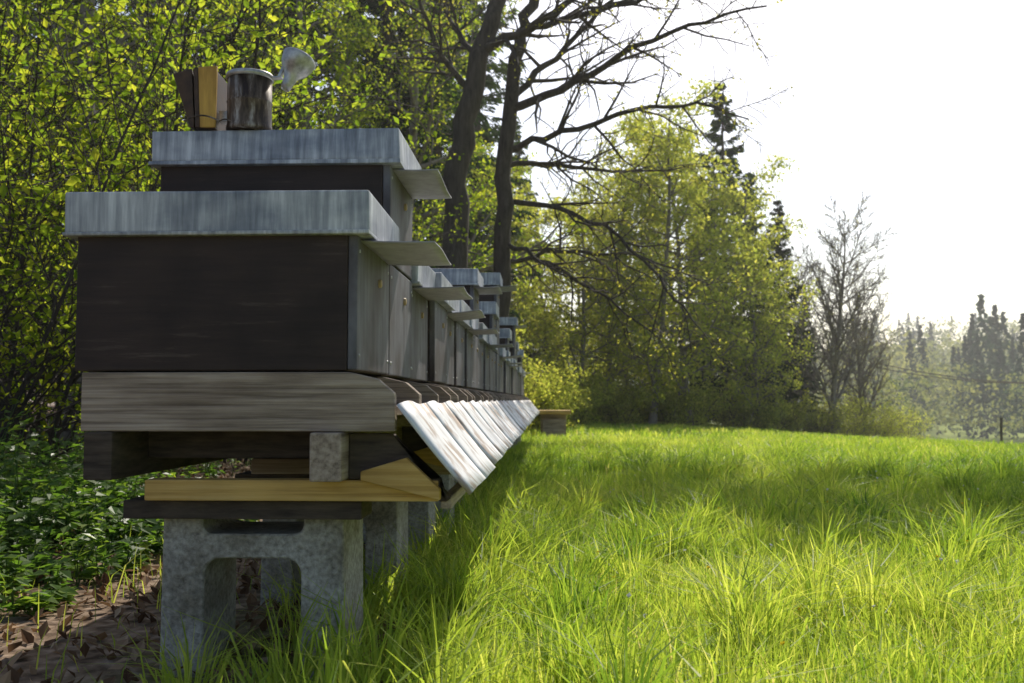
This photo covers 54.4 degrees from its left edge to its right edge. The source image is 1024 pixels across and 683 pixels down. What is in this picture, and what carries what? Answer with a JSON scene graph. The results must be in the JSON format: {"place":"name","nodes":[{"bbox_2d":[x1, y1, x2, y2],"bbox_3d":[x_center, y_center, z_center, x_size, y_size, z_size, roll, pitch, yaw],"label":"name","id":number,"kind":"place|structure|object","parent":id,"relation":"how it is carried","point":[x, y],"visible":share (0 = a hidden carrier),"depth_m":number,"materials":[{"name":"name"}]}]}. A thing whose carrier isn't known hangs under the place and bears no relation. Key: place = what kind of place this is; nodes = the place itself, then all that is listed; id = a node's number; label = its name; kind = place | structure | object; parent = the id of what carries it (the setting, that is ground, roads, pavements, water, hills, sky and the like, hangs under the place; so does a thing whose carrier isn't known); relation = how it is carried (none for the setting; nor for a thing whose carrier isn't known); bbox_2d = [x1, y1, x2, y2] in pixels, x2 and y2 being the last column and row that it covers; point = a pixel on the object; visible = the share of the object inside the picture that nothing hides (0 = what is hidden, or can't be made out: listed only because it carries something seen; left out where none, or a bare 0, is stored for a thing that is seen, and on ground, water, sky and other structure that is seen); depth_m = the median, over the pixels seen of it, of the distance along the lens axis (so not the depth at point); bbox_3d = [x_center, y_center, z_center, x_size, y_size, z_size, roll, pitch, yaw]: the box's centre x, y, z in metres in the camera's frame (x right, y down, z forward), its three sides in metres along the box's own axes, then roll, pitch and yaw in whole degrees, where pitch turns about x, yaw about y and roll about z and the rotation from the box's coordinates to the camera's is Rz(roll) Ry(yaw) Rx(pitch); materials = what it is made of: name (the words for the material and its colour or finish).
{"place":"outdoors","nodes":[
{"label":"outdoors","id":0,"kind":"place"},
{"bbox_2d":[0,420,1023,682],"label":"grass","id":1,"kind":"structure","parent":0,"point":[526,518],"depth_m":2.52,"materials":[{"name":"plant"}]},
{"bbox_2d":[0,353,1023,682],"bbox_3d":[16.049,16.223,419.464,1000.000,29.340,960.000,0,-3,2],"label":"ground","id":2,"kind":"structure","parent":0,"point":[94,661],"depth_m":2.28,"materials":[{"name":"soil"}]},
{"bbox_2d":[0,0,77,357],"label":"beech tree","id":3,"kind":"object","parent":2,"relation":"on","point":[32,33],"visible":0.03,"depth_m":15.49,"materials":[{"name":"green plant"}]},
{"bbox_2d":[0,0,111,408],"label":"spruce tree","id":4,"kind":"object","parent":2,"relation":"on","point":[54,11],"visible":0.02,"depth_m":22.71,"materials":[{"name":"green plant"}]},
{"bbox_2d":[0,0,133,245],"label":"beech tree","id":5,"kind":"object","parent":2,"relation":"on","point":[81,27],"visible":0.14,"depth_m":9.07,"materials":[{"name":"green plant"}]},
{"bbox_2d":[0,0,181,426],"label":"hazel shrub","id":6,"kind":"object","parent":2,"relation":"on","point":[33,42],"visible":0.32,"depth_m":5.72,"materials":[{"name":"green plant"}]},
{"bbox_2d":[0,0,185,402],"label":"spruce tree","id":7,"kind":"object","parent":2,"relation":"on","point":[100,45],"visible":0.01,"depth_m":19.14,"materials":[{"name":"green plant"}]},
{"bbox_2d":[0,5,188,462],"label":"hazel shrub","id":8,"kind":"object","parent":2,"relation":"on","point":[76,104],"visible":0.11,"depth_m":7.47,"materials":[{"name":"green plant"}]},
{"bbox_2d":[0,396,258,616],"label":"undergrowth","id":9,"kind":"object","parent":2,"relation":"on","point":[30,513],"visible":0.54,"depth_m":3.25,"materials":[{"name":"green plant"}]},
{"bbox_2d":[2,0,286,323],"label":"beech tree","id":10,"kind":"object","parent":2,"relation":"on","point":[139,14],"visible":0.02,"depth_m":17.20,"materials":[{"name":"green plant"}]},
{"bbox_2d":[0,0,289,447],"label":"beech tree","id":11,"kind":"object","parent":2,"relation":"on","point":[127,33],"visible":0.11,"depth_m":10.23,"materials":[{"name":"green plant"}]},
{"bbox_2d":[70,3,236,158],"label":"spruce tree","id":12,"kind":"object","parent":2,"relation":"on","point":[204,58],"depth_m":25.71,"materials":[{"name":"green plant"}]},
{"bbox_2d":[1,0,317,374],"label":"beech tree","id":13,"kind":"object","parent":2,"relation":"on","point":[242,59],"visible":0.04,"depth_m":12.65,"materials":[{"name":"green plant"}]},
{"bbox_2d":[0,0,321,477],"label":"hazel shrub","id":14,"kind":"object","parent":2,"relation":"on","point":[208,53],"visible":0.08,"depth_m":6.62,"materials":[{"name":"green plant"}]},
{"bbox_2d":[0,0,330,488],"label":"hazel shrub","id":15,"kind":"object","parent":2,"relation":"on","point":[15,68],"visible":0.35,"depth_m":5.04,"materials":[{"name":"green plant"}]},
{"bbox_2d":[0,0,365,468],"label":"hazel shrub","id":16,"kind":"object","parent":2,"relation":"on","point":[43,359],"visible":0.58,"depth_m":4.82,"materials":[{"name":"green plant"}]},
{"bbox_2d":[121,0,335,190],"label":"spruce tree","id":17,"kind":"object","parent":2,"relation":"on","point":[240,36],"visible":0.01,"depth_m":19.20,"materials":[{"name":"green plant"}]},
{"bbox_2d":[0,0,457,495],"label":"hazel shrub","id":18,"kind":"object","parent":2,"relation":"on","point":[162,20],"visible":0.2,"depth_m":5.42,"materials":[{"name":"green plant"}]},
{"bbox_2d":[58,100,460,464],"bbox_3d":[-2.421,-0.539,8.777,2.891,3.434,4.658,3,-4,-40],"label":"hazel shrub","id":19,"kind":"object","parent":2,"relation":"on","point":[410,137],"visible":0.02,"depth_m":8.10,"materials":[{"name":"green plant"}]},
{"bbox_2d":[159,519,362,678],"bbox_3d":[-0.488,0.528,1.983,0.354,0.378,0.200,0,-3,2],"label":"concrete block","id":20,"kind":"object","parent":2,"relation":"on","point":[200,556],"depth_m":1.89,"materials":[{"name":"concrete"}]},
{"bbox_2d":[0,437,524,682],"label":"leaf litter","id":21,"kind":"object","parent":2,"relation":"on","point":[13,675],"visible":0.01,"depth_m":2.26,"materials":[{"name":"brown plant"}]},
{"bbox_2d":[228,0,393,129],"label":"spruce tree","id":22,"kind":"object","parent":2,"relation":"on","point":[325,34],"visible":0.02,"depth_m":20.25,"materials":[{"name":"green plant"}]},
{"bbox_2d":[206,0,439,266],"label":"beech tree","id":23,"kind":"object","parent":2,"relation":"on","point":[356,112],"visible":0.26,"depth_m":15.51,"materials":[{"name":"green plant"}]},
{"bbox_2d":[260,501,407,605],"bbox_3d":[-0.463,0.567,2.641,0.354,0.378,0.200,0,-3,2],"label":"concrete block","id":24,"kind":"object","parent":2,"relation":"on","point":[390,516],"depth_m":2.54,"materials":[{"name":"concrete"}]},
{"bbox_2d":[235,0,444,233],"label":"beech tree","id":25,"kind":"object","parent":2,"relation":"on","point":[351,80],"visible":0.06,"depth_m":18.25,"materials":[{"name":"green plant"}]},
{"bbox_2d":[296,0,424,201],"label":"spruce tree","id":26,"kind":"object","parent":2,"relation":"on","point":[351,16],"depth_m":25.53,"materials":[{"name":"green plant"}]},
{"bbox_2d":[316,0,492,268],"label":"spruce tree","id":27,"kind":"object","parent":2,"relation":"on","point":[374,6],"visible":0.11,"depth_m":20.31,"materials":[{"name":"green plant"}]},
{"bbox_2d":[363,475,454,542],"bbox_3d":[-0.413,0.644,3.958,0.354,0.378,0.200,0,-3,2],"label":"concrete block","id":28,"kind":"object","parent":2,"relation":"on","point":[448,481],"depth_m":3.86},
{"bbox_2d":[355,5,487,239],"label":"spruce tree","id":29,"kind":"object","parent":2,"relation":"on","point":[397,33],"visible":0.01,"depth_m":30.64,"materials":[{"name":"green plant"}]},
{"bbox_2d":[408,501,435,559],"bbox_3d":[-0.438,0.606,3.299,0.354,0.378,0.200,0,-3,2],"label":"concrete block","id":30,"kind":"object","parent":2,"relation":"on","point":[421,508],"depth_m":3.20,"materials":[{"name":"concrete"}]},
{"bbox_2d":[279,0,593,294],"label":"beech tree","id":31,"kind":"object","parent":2,"relation":"on","point":[416,116],"visible":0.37,"depth_m":17.18,"materials":[{"name":"green plant"}]},
{"bbox_2d":[355,0,542,356],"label":"spruce tree","id":32,"kind":"object","parent":2,"relation":"on","point":[481,116],"visible":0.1,"depth_m":24.29,"materials":[{"name":"green plant"}]},
{"bbox_2d":[412,195,499,269],"bbox_3d":[-2.347,-0.403,12.422,4.880,3.598,3.029,-1,-4,19],"label":"hazel shrub","id":33,"kind":"object","parent":2,"relation":"on","point":[457,228],"visible":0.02,"depth_m":11.42,"materials":[{"name":"green plant"}]},
{"bbox_2d":[442,0,569,388],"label":"spruce tree","id":34,"kind":"object","parent":2,"relation":"on","point":[495,131],"visible":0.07,"depth_m":30.23,"materials":[{"name":"green plant"}]},
{"bbox_2d":[466,130,569,367],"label":"young maple tree","id":35,"kind":"object","parent":2,"relation":"on","point":[520,303],"visible":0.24,"depth_m":26.06,"materials":[{"name":"green plant"}]},
{"bbox_2d":[492,129,563,377],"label":"spruce tree","id":36,"kind":"object","parent":2,"relation":"on","point":[518,154],"visible":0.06,"depth_m":36.22,"materials":[{"name":"green plant"}]},
{"bbox_2d":[516,324,546,395],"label":"hedge shrub","id":37,"kind":"object","parent":2,"relation":"on","point":[529,364],"visible":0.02,"depth_m":18.07,"materials":[{"name":"green plant"}]},
{"bbox_2d":[521,370,559,435],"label":"hedge shrub","id":38,"kind":"object","parent":2,"relation":"on","point":[539,387],"visible":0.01,"depth_m":15.27,"materials":[{"name":"green plant"}]},
{"bbox_2d":[492,175,606,386],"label":"young maple tree","id":39,"kind":"object","parent":2,"relation":"on","point":[546,296],"visible":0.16,"depth_m":29.40,"materials":[{"name":"green plant"}]},
{"bbox_2d":[538,410,570,436],"bbox_3d":[0.645,1.294,15.513,0.540,0.444,0.550,0,-3,2],"label":"timber stack","id":40,"kind":"object","parent":2,"relation":"on","point":[553,422],"visible":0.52,"depth_m":15.29,"materials":[{"name":"brown wood"}]},
{"bbox_2d":[524,352,590,431],"bbox_3d":[0.259,0.996,17.977,2.291,1.665,2.131,-2,-4,36],"label":"hedge shrub","id":41,"kind":"object","parent":2,"relation":"on","point":[548,405],"visible":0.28,"depth_m":17.66,"materials":[{"name":"green plant"}]},
{"bbox_2d":[525,365,592,428],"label":"hedge shrub","id":42,"kind":"object","parent":2,"relation":"on","point":[578,394],"visible":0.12,"depth_m":19.75,"materials":[{"name":"green plant"}]},
{"bbox_2d":[531,358,619,425],"bbox_3d":[1.384,1.365,24.824,2.546,1.850,2.368,1,-4,-19],"label":"hedge shrub","id":43,"kind":"object","parent":2,"relation":"on","point":[583,417],"visible":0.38,"depth_m":24.59,"materials":[{"name":"green plant"}]},
{"bbox_2d":[524,194,641,418],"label":"young maple tree","id":44,"kind":"object","parent":2,"relation":"on","point":[563,227],"visible":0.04,"depth_m":33.19,"materials":[{"name":"green plant"}]},
{"bbox_2d":[382,0,794,384],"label":"oak tree","id":45,"kind":"object","parent":2,"relation":"on","point":[487,41],"visible":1,"depth_m":13.30,"materials":[{"name":"brown plant"}]},
{"bbox_2d":[524,171,653,419],"bbox_3d":[1.936,-1.077,26.498,3.582,6.746,3.326,-1,-3,10],"label":"young maple tree","id":46,"kind":"object","parent":2,"relation":"on","point":[570,341],"visible":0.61,"depth_m":26.58,"materials":[{"name":"green plant"}]},
{"bbox_2d":[545,357,652,422],"bbox_3d":[2.284,1.424,26.983,2.604,2.035,2.800,1,-3,-14],"label":"hedge shrub","id":47,"kind":"object","parent":2,"relation":"on","point":[623,382],"visible":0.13,"depth_m":26.35,"materials":[{"name":"green plant"}]},
{"bbox_2d":[524,153,698,396],"bbox_3d":[2.636,-1.541,28.122,4.933,7.971,4.068,3,-5,-43],"label":"young maple tree","id":48,"kind":"object","parent":2,"relation":"on","point":[641,212],"visible":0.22,"depth_m":27.91,"materials":[{"name":"green plant"}]},
{"bbox_2d":[547,142,697,410],"bbox_3d":[3.602,-1.962,31.933,4.786,9.378,5.803,0,-3,-6],"label":"young maple tree","id":49,"kind":"object","parent":2,"relation":"on","point":[613,184],"visible":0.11,"depth_m":32.03,"materials":[{"name":"green plant"}]},
{"bbox_2d":[589,375,655,425],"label":"hedge shrub","id":50,"kind":"object","parent":2,"relation":"on","point":[615,412],"visible":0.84,"depth_m":25.58,"materials":[{"name":"green plant"}]},
{"bbox_2d":[596,366,679,423],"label":"hedge shrub","id":51,"kind":"object","parent":2,"relation":"on","point":[645,414],"visible":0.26,"depth_m":27.19,"materials":[{"name":"green plant"}]},
{"bbox_2d":[569,70,759,424],"bbox_3d":[4.409,-2.279,26.533,4.976,9.369,4.619,1,-4,-20],"label":"young maple tree","id":52,"kind":"object","parent":2,"relation":"on","point":[669,152],"visible":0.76,"depth_m":26.49,"materials":[{"name":"green plant"}]},
{"bbox_2d":[640,378,705,424],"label":"hedge shrub","id":53,"kind":"object","parent":2,"relation":"on","point":[682,407],"visible":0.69,"depth_m":26.88,"materials":[{"name":"green plant"}]},
{"bbox_2d":[565,77,784,425],"bbox_3d":[4.858,-2.375,27.802,5.026,9.847,6.093,3,-5,-42],"label":"young maple tree","id":54,"kind":"object","parent":2,"relation":"on","point":[725,302],"visible":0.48,"depth_m":27.78,"materials":[{"name":"green plant"}]},
{"bbox_2d":[589,102,770,401],"bbox_3d":[4.766,-2.323,32.180,5.081,10.306,5.473,2,-4,-32],"label":"young maple tree","id":55,"kind":"object","parent":2,"relation":"on","point":[673,240],"visible":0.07,"depth_m":31.86,"materials":[{"name":"green plant"}]},
{"bbox_2d":[669,184,721,422],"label":"spruce tree","id":56,"kind":"object","parent":2,"relation":"on","point":[687,288],"visible":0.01,"depth_m":34.74,"materials":[{"name":"green plant"}]},
{"bbox_2d":[663,76,798,425],"bbox_3d":[6.720,-2.863,31.944,4.323,11.498,4.286,2,-4,-36],"label":"spruce tree","id":57,"kind":"object","parent":2,"relation":"on","point":[732,151],"visible":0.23,"depth_m":31.90,"materials":[{"name":"green plant"}]},
{"bbox_2d":[698,376,788,427],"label":"hedge shrub","id":58,"kind":"object","parent":2,"relation":"on","point":[730,419],"visible":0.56,"depth_m":29.50,"materials":[{"name":"green plant"}]},
{"bbox_2d":[671,148,821,423],"bbox_3d":[7.286,-1.460,30.041,4.478,8.432,4.158,2,-4,-29],"label":"young maple tree","id":59,"kind":"object","parent":2,"relation":"on","point":[737,358],"visible":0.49,"depth_m":29.74,"materials":[{"name":"green plant"}]},
{"bbox_2d":[688,225,813,427],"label":"young maple tree","id":60,"kind":"object","parent":2,"relation":"on","point":[774,360],"visible":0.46,"depth_m":29.65,"materials":[{"name":"green plant"}]},
{"bbox_2d":[717,168,797,422],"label":"spruce tree","id":61,"kind":"object","parent":2,"relation":"on","point":[789,398],"visible":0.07,"depth_m":33.72,"materials":[{"name":"green plant"}]},
{"bbox_2d":[730,388,794,429],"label":"hedge shrub","id":62,"kind":"object","parent":2,"relation":"on","point":[768,417],"visible":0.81,"depth_m":29.26,"materials":[{"name":"green plant"}]},
{"bbox_2d":[512,294,1023,440],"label":"distant forest","id":63,"kind":"object","parent":2,"relation":"on","point":[971,351],"visible":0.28,"depth_m":128.26,"materials":[{"name":"green plant"}]},
{"bbox_2d":[762,388,817,431],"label":"hedge shrub","id":64,"kind":"object","parent":2,"relation":"on","point":[791,423],"visible":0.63,"depth_m":30.11,"materials":[{"name":"green plant"}]},
{"bbox_2d":[755,195,827,427],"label":"spruce tree","id":65,"kind":"object","parent":2,"relation":"on","point":[785,254],"visible":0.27,"depth_m":33.69,"materials":[{"name":"green plant"}]},
{"bbox_2d":[573,436,1023,648],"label":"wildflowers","id":66,"kind":"object","parent":2,"relation":"on","point":[781,643],"visible":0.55,"depth_m":4.42,"materials":[{"name":"green plant"}]},
{"bbox_2d":[745,213,861,431],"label":"bare tree","id":67,"kind":"object","parent":2,"relation":"on","point":[801,321],"visible":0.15,"depth_m":34.68,"materials":[{"name":"green plant"}]},
{"bbox_2d":[791,292,828,430],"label":"spruce tree","id":68,"kind":"object","parent":2,"relation":"on","point":[815,397],"visible":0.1,"depth_m":35.46,"materials":[{"name":"green plant"}]},
{"bbox_2d":[798,402,852,433],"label":"hedge shrub","id":69,"kind":"object","parent":2,"relation":"on","point":[817,416],"visible":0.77,"depth_m":31.44,"materials":[{"name":"green plant"}]},
{"bbox_2d":[771,191,897,427],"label":"bare tree","id":70,"kind":"object","parent":2,"relation":"on","point":[836,357],"visible":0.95,"depth_m":32.71,"materials":[{"name":"grey plant"}]},
{"bbox_2d":[803,386,867,434],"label":"bush","id":71,"kind":"object","parent":2,"relation":"on","point":[832,422],"visible":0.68,"depth_m":31.36,"materials":[{"name":"green plant"}]},
{"bbox_2d":[810,381,884,436],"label":"bush","id":72,"kind":"object","parent":2,"relation":"on","point":[855,425],"visible":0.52,"depth_m":32.54,"materials":[{"name":"green plant"}]},
{"bbox_2d":[813,260,901,435],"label":"bare tree","id":73,"kind":"object","parent":2,"relation":"on","point":[869,368],"visible":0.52,"depth_m":35.53,"materials":[{"name":"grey plant"}]},
{"bbox_2d":[816,370,903,436],"bbox_3d":[12.079,2.441,35.715,3.260,2.805,3.536,2,-4,-33],"label":"bush","id":74,"kind":"object","parent":2,"relation":"on","point":[844,394],"visible":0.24,"depth_m":34.92,"materials":[{"name":"green plant"}]},
{"bbox_2d":[825,380,926,438],"bbox_3d":[12.003,2.422,33.226,2.893,2.295,2.667,2,-4,-28],"label":"bush","id":75,"kind":"object","parent":2,"relation":"on","point":[883,429],"visible":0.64,"depth_m":33.08,"materials":[{"name":"green plant"}]},
{"bbox_2d":[838,385,933,436],"bbox_3d":[13.002,2.722,35.246,3.054,2.423,2.815,1,-3,-10],"label":"bush","id":76,"kind":"object","parent":2,"relation":"on","point":[904,419],"visible":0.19,"depth_m":34.73,"materials":[{"name":"green plant"}]},
{"bbox_2d":[869,401,932,438],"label":"bush","id":77,"kind":"object","parent":2,"relation":"on","point":[908,434],"visible":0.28,"depth_m":34.32,"materials":[{"name":"plant"}]},
{"bbox_2d":[801,347,1023,430],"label":"power line","id":78,"kind":"object","parent":2,"relation":"on","point":[947,376],"visible":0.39,"depth_m":59.10,"materials":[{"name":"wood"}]},
{"bbox_2d":[32,0,1023,350],"label":"sky","id":79,"kind":"structure","parent":0,"point":[916,107],"materials":[{"name":"white"}]},
{"bbox_3d":[-0.262,0.876,7.908,0.354,0.378,0.200,0,-3,2],"label":"concrete block","id":80,"kind":"object","parent":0,"visible":0},
{"bbox_2d":[83,426,465,519],"bbox_3d":[-0.217,0.598,7.797,0.668,0.164,12.070,0,-3,2],"label":"hive stand","id":81,"kind":"object","parent":80,"relation":"on","point":[336,475],"visible":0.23,"depth_m":1.85,"materials":[{"name":"brown wood"}]},
{"bbox_2d":[62,190,485,494],"bbox_3d":[-0.440,0.013,2.000,0.760,0.557,0.396,0,-3,2],"label":"beehive","id":82,"kind":"object","parent":81,"relation":"on","point":[232,310],"visible":1,"depth_m":1.83,"materials":[{"name":"brown paint"}]},
{"bbox_2d":[148,128,494,479],"bbox_3d":[-0.427,-0.075,2.397,0.763,0.786,0.397,0,-3,2],"label":"beehive","id":83,"kind":"object","parent":81,"relation":"on","point":[387,171],"visible":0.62,"depth_m":2.24,"materials":[{"name":"brown paint"}]},
{"bbox_2d":[173,47,315,130],"bbox_3d":[-0.606,-0.569,2.278,0.317,0.186,0.147,0,-3,2],"label":"bee smoker","id":84,"kind":"object","parent":83,"relation":"on","point":[212,99],"visible":0.91,"depth_m":2.23,"materials":[{"name":"metal"}]},
{"bbox_2d":[395,266,502,464],"bbox_3d":[-0.416,0.059,2.780,0.771,0.551,0.398,0,-3,2],"label":"beehive","id":85,"kind":"object","parent":81,"relation":"on","point":[424,289],"visible":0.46,"depth_m":2.75,"materials":[{"name":"brown paint"}]},
{"bbox_2d":[416,273,507,455],"bbox_3d":[-0.392,0.080,3.171,0.753,0.553,0.396,0,-3,2],"label":"beehive","id":86,"kind":"object","parent":81,"relation":"on","point":[437,347],"visible":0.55,"depth_m":3.06,"materials":[{"name":"brown paint"}]},
{"bbox_2d":[437,300,512,450],"bbox_3d":[-0.385,0.105,3.575,0.769,0.554,0.397,0,-3,2],"label":"beehive","id":87,"kind":"object","parent":81,"relation":"on","point":[455,315],"visible":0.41,"depth_m":3.60,"materials":[{"name":"brown paint"}]},
{"bbox_2d":[431,268,520,437],"bbox_3d":[-0.335,0.062,4.748,0.759,0.780,0.396,0,-3,2],"label":"beehive","id":88,"kind":"object","parent":81,"relation":"on","point":[471,281],"visible":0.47,"depth_m":4.58,"materials":[{"name":"brown paint"}]},
{"bbox_2d":[449,300,515,443],"bbox_3d":[-0.367,0.123,3.960,0.763,0.554,0.397,0,-3,2],"label":"beehive","id":89,"kind":"object","parent":81,"relation":"on","point":[459,342],"visible":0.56,"depth_m":3.89,"materials":[{"name":"brown paint"}]},
{"bbox_2d":[457,310,518,438],"bbox_3d":[-0.348,0.149,4.356,0.756,0.549,0.397,0,-3,2],"label":"beehive","id":90,"kind":"object","parent":81,"relation":"on","point":[468,357],"visible":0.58,"depth_m":4.26,"materials":[{"name":"brown paint"}]},
{"bbox_2d":[474,323,523,433],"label":"beehive","id":91,"kind":"object","parent":81,"relation":"on","point":[483,339],"visible":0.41,"depth_m":5.09,"materials":[{"name":"brown paint"}]},
{"bbox_2d":[479,301,527,425],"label":"beehive","id":92,"kind":"object","parent":81,"relation":"on","point":[490,310],"visible":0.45,"depth_m":6.14,"materials":[{"name":"brown paint"}]},
{"bbox_2d":[481,334,525,430],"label":"beehive","id":93,"kind":"object","parent":81,"relation":"on","point":[490,344],"visible":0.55,"depth_m":5.43,"materials":[{"name":"brown paint"}]},
{"bbox_2d":[479,273,529,425],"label":"beehive","id":94,"kind":"object","parent":81,"relation":"on","point":[492,279],"visible":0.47,"depth_m":6.55,"materials":[{"name":"brown paint"}]},
{"bbox_2d":[486,334,526,428],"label":"beehive","id":95,"kind":"object","parent":81,"relation":"on","point":[521,422],"visible":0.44,"depth_m":5.82,"materials":[{"name":"brown paint"}]},
{"bbox_2d":[496,348,530,424],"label":"beehive","id":96,"kind":"object","parent":81,"relation":"on","point":[501,353],"visible":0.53,"depth_m":7.00,"materials":[{"name":"brown paint"}]},
{"bbox_2d":[500,350,531,423],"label":"beehive","id":97,"kind":"object","parent":81,"relation":"on","point":[521,410],"visible":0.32,"depth_m":7.50,"materials":[{"name":"brown paint"}]},
{"bbox_2d":[499,329,533,419],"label":"beehive","id":98,"kind":"object","parent":81,"relation":"on","point":[505,336],"visible":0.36,"depth_m":8.49,"materials":[{"name":"brown paint"}]},
{"bbox_2d":[499,317,536,415],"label":"beehive","id":99,"kind":"object","parent":81,"relation":"on","point":[511,324],"visible":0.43,"depth_m":10.04,"materials":[{"name":"brown paint"}]},
{"bbox_2d":[503,351,532,420],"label":"beehive","id":100,"kind":"object","parent":81,"relation":"on","point":[506,375],"visible":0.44,"depth_m":7.70,"materials":[{"name":"brown paint"}]},
{"bbox_2d":[510,359,535,416],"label":"beehive","id":101,"kind":"object","parent":81,"relation":"on","point":[512,378],"visible":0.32,"depth_m":9.25,"materials":[{"name":"brown paint"}]},
{"bbox_2d":[517,350,538,413],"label":"beehive","id":102,"kind":"object","parent":81,"relation":"on","point":[520,352],"visible":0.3,"depth_m":11.99,"materials":[{"name":"brown paint"}]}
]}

